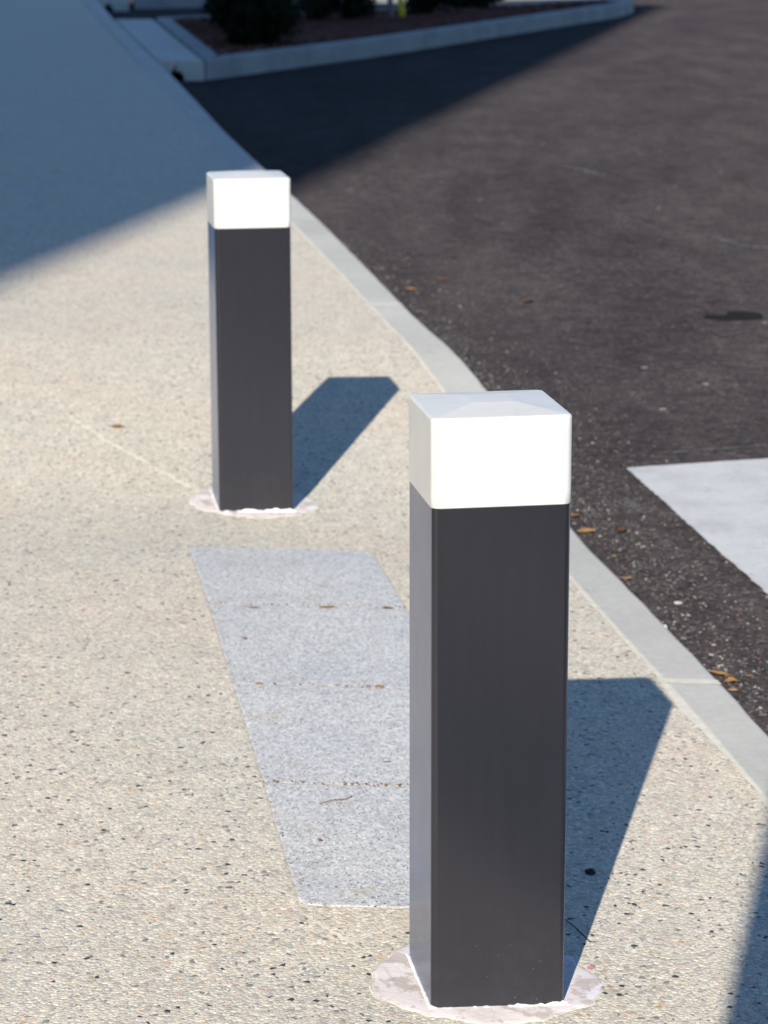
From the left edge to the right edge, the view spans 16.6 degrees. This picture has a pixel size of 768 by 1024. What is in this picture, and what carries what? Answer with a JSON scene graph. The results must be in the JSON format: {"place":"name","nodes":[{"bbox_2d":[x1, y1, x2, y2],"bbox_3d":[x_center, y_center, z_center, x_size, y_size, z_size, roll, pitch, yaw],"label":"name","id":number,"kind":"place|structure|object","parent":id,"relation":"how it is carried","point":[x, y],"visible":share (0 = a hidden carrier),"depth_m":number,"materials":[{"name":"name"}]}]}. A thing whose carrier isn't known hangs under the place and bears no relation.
{"place":"outdoors","nodes":[
{"label":"outdoors","id":0,"kind":"place"},
{"bbox_2d":[201,0,309,26],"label":"shrub","id":1,"kind":"object","parent":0,"point":[213,15],"visible":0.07,"depth_m":23.12,"materials":[{"name":"green plant"}]},
{"bbox_2d":[0,0,767,1023],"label":"pavement","id":2,"kind":"structure","parent":0,"point":[144,876],"depth_m":4.08,"materials":[{"name":"beige concrete"}]},
{"bbox_2d":[65,413,199,492],"bbox_3d":[-0.550,-0.129,5.639,0.028,0.056,0.686,-8,15,-30],"label":"seam line","id":3,"kind":"object","parent":2,"relation":"on","point":[117,446],"visible":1,"depth_m":5.62,"materials":[{"name":"beige concrete"}]},
{"bbox_2d":[188,170,318,518],"bbox_3d":[-0.266,-0.286,5.257,0.260,0.786,0.256,-2,13,-9],"label":"bollard","id":4,"kind":"object","parent":2,"relation":"on","point":[249,236],"visible":0.98,"depth_m":5.18,"materials":[{"name":"black metal"}]},
{"bbox_2d":[187,545,409,894],"bbox_3d":[-0.065,0.265,4.051,0.345,0.027,1.876,-2,13,-8],"label":"slab bedding","id":5,"kind":"object","parent":2,"relation":"on","point":[256,762],"visible":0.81,"depth_m":4.01,"materials":[{"name":"grey concrete"}]},
{"bbox_2d":[189,546,404,607],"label":"paving slab","id":6,"kind":"structure","parent":5,"relation":"on","point":[284,577],"depth_m":4.69,"materials":[{"name":"grey stone"}]},
{"bbox_2d":[210,605,409,688],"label":"paving slab","id":7,"kind":"structure","parent":5,"relation":"on","point":[317,646],"depth_m":4.24,"materials":[{"name":"grey stone"}]},
{"bbox_2d":[234,685,409,786],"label":"paving slab","id":8,"kind":"structure","parent":5,"relation":"on","point":[324,735],"depth_m":3.79,"materials":[{"name":"grey stone"}]},
{"bbox_2d":[264,784,409,907],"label":"paving slab","id":9,"kind":"structure","parent":5,"relation":"on","point":[358,855],"depth_m":3.37,"materials":[{"name":"grey stone"}]},
{"bbox_2d":[211,601,409,903],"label":"joint dirt","id":10,"kind":"structure","parent":2,"relation":"on","point":[344,783],"depth_m":3.58,"materials":[{"name":"brown soil"}]},
{"bbox_2d":[299,909,365,950],"bbox_3d":[-0.064,0.489,3.081,0.011,0.004,0.151,-9,16,-33],"label":"seam line","id":11,"kind":"object","parent":2,"relation":"on","point":[339,935],"visible":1,"depth_m":3.07,"materials":[{"name":"beige concrete"}]},
{"bbox_2d":[369,390,603,1023],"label":"bollard","id":12,"kind":"object","parent":2,"relation":"on","point":[490,484],"visible":1,"depth_m":2.82,"materials":[{"name":"black metal"}]},
{"bbox_2d":[564,919,590,941],"bbox_3d":[0.224,0.491,3.114,0.002,0.004,0.092,-5,14,-22],"label":"twig","id":13,"kind":"object","parent":2,"relation":"on","point":[577,930],"visible":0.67,"depth_m":3.10,"materials":[{"name":"brown wood"}]},
{"bbox_2d":[585,868,595,874],"bbox_3d":[0.259,0.450,3.290,0.015,0.009,0.011,5,14,22],"label":"pebble","id":14,"kind":"object","parent":2,"relation":"on","point":[590,871],"visible":1,"depth_m":3.29,"materials":[{"name":"black stone"}]},
{"bbox_2d":[106,0,767,735],"bbox_3d":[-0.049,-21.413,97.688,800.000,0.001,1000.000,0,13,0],"label":"road","id":15,"kind":"structure","parent":0,"point":[454,164],"depth_m":10.52,"materials":[{"name":"black asphalt"}]},
{"bbox_2d":[97,0,128,10],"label":"gutter apron","id":16,"kind":"object","parent":15,"relation":"on","point":[117,5],"visible":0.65,"depth_m":30.07,"materials":[{"name":"concrete"}]},
{"bbox_2d":[115,19,204,80],"bbox_3d":[-1.877,-3.812,21.625,0.354,0.188,6.865,-2,13,-8],"label":"gutter apron","id":17,"kind":"object","parent":15,"relation":"on","point":[166,50],"visible":0.73,"depth_m":19.73,"materials":[{"name":"concrete"}]},
{"bbox_2d":[133,0,405,8],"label":"island kerb","id":18,"kind":"structure","parent":15,"relation":"on","point":[152,4],"depth_m":30.89,"materials":[{"name":"concrete"}]},
{"bbox_2d":[156,0,633,79],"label":"island kerb","id":19,"kind":"structure","parent":15,"relation":"on","point":[236,64],"depth_m":21.74,"materials":[{"name":"concrete"}]},
{"bbox_2d":[173,0,618,55],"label":"planting bed","id":20,"kind":"object","parent":19,"relation":"in","point":[361,25],"visible":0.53,"depth_m":23.80,"materials":[{"name":"brown wood"}]},
{"bbox_2d":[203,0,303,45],"bbox_3d":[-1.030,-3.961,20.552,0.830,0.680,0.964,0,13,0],"label":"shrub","id":21,"kind":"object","parent":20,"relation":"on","point":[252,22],"visible":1,"depth_m":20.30,"materials":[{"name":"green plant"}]},
{"bbox_2d":[300,0,377,20],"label":"shrub","id":22,"kind":"object","parent":20,"relation":"on","point":[319,9],"visible":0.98,"depth_m":24.39,"materials":[{"name":"green plant"}]},
{"bbox_2d":[387,0,394,17],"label":"young tree","id":23,"kind":"object","parent":20,"relation":"on","point":[390,6],"visible":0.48,"depth_m":24.89,"materials":[{"name":"grey plant"}]},
{"bbox_2d":[397,0,404,16],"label":"marker sleeve","id":24,"kind":"object","parent":20,"relation":"on","point":[401,9],"visible":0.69,"depth_m":24.99,"materials":[{"name":"yellow plastic"}]},
{"bbox_2d":[403,0,465,14],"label":"shrub","id":25,"kind":"object","parent":20,"relation":"on","point":[420,6],"visible":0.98,"depth_m":25.71,"materials":[{"name":"green plant"}]},
{"bbox_2d":[451,0,502,8],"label":"shrub","id":26,"kind":"object","parent":20,"relation":"on","point":[476,3],"visible":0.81,"depth_m":27.26,"materials":[{"name":"green plant"}]},
{"bbox_2d":[82,0,767,797],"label":"kerb","id":27,"kind":"structure","parent":15,"relation":"on","point":[734,728],"depth_m":4.88,"materials":[{"name":"concrete"}]},
{"bbox_2d":[119,41,767,806],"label":"mortar joint","id":28,"kind":"object","parent":27,"relation":"on","point":[683,707],"visible":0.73,"depth_m":4.16,"materials":[{"name":"grey concrete"}]},
{"bbox_2d":[337,238,767,729],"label":"loose grit","id":29,"kind":"object","parent":15,"relation":"on","point":[687,613],"visible":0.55,"depth_m":5.13,"materials":[{"name":"grey gravel"}]},
{"bbox_2d":[560,167,605,175],"bbox_3d":[0.938,-1.572,12.127,0.114,0.001,0.447,-6,14,-23],"label":"scuff mark","id":30,"kind":"object","parent":15,"relation":"on","point":[587,171],"visible":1,"depth_m":12.11,"materials":[{"name":"grey"}]},
{"bbox_2d":[577,528,596,531],"bbox_3d":[0.401,0.036,5.177,0.044,0.005,0.021,-5,19,-5],"label":"dry leaf","id":31,"kind":"object","parent":15,"relation":"on","point":[585,530],"visible":1,"depth_m":5.18,"materials":[{"name":"orange plant"}]},
{"bbox_2d":[615,525,628,531],"bbox_3d":[0.470,0.030,5.184,0.028,0.014,0.029,-5,14,-21],"label":"dry leaf","id":32,"kind":"object","parent":15,"relation":"on","point":[619,529],"visible":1,"depth_m":5.19,"materials":[{"name":"brown plant"}]},
{"bbox_2d":[623,496,645,515],"bbox_3d":[0.516,-0.013,5.407,0.030,0.001,0.182,-2,13,-10],"label":"scuff mark","id":33,"kind":"object","parent":15,"relation":"on","point":[634,505],"visible":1,"depth_m":5.41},
{"bbox_2d":[627,458,767,593],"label":"crossing stripe","id":34,"kind":"object","parent":15,"relation":"on","point":[721,507],"visible":1,"depth_m":5.43,"materials":[{"name":"white paint"}]},
{"bbox_2d":[658,444,767,452],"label":"scuff mark","id":35,"kind":"object","parent":15,"relation":"on","point":[713,448],"visible":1,"depth_m":5.97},
{"bbox_2d":[710,670,732,675],"bbox_3d":[0.541,0.259,4.220,0.039,0.004,0.015,10,11,27],"label":"dry leaf","id":36,"kind":"object","parent":15,"relation":"on","point":[719,672],"visible":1,"depth_m":4.22,"materials":[{"name":"orange plant"}]},
{"bbox_2d":[724,676,739,681],"bbox_3d":[0.553,0.267,4.180,0.020,0.007,0.021,9,16,33],"label":"dry leaf","id":37,"kind":"object","parent":15,"relation":"on","point":[730,679],"visible":1,"depth_m":4.18,"materials":[{"name":"orange plant"}]},
{"bbox_2d":[703,311,762,319],"bbox_3d":[1.044,-0.589,7.881,0.190,0.001,0.180,0,13,0],"label":"oil stain","id":38,"kind":"object","parent":15,"relation":"on","point":[738,315],"visible":1,"depth_m":7.86,"materials":[{"name":"black liquid"}]},
{"bbox_2d":[712,236,767,248],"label":"scuff mark","id":39,"kind":"object","parent":15,"relation":"on","point":[725,240],"visible":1,"depth_m":9.55,"materials":[{"name":"grey"}]}
]}

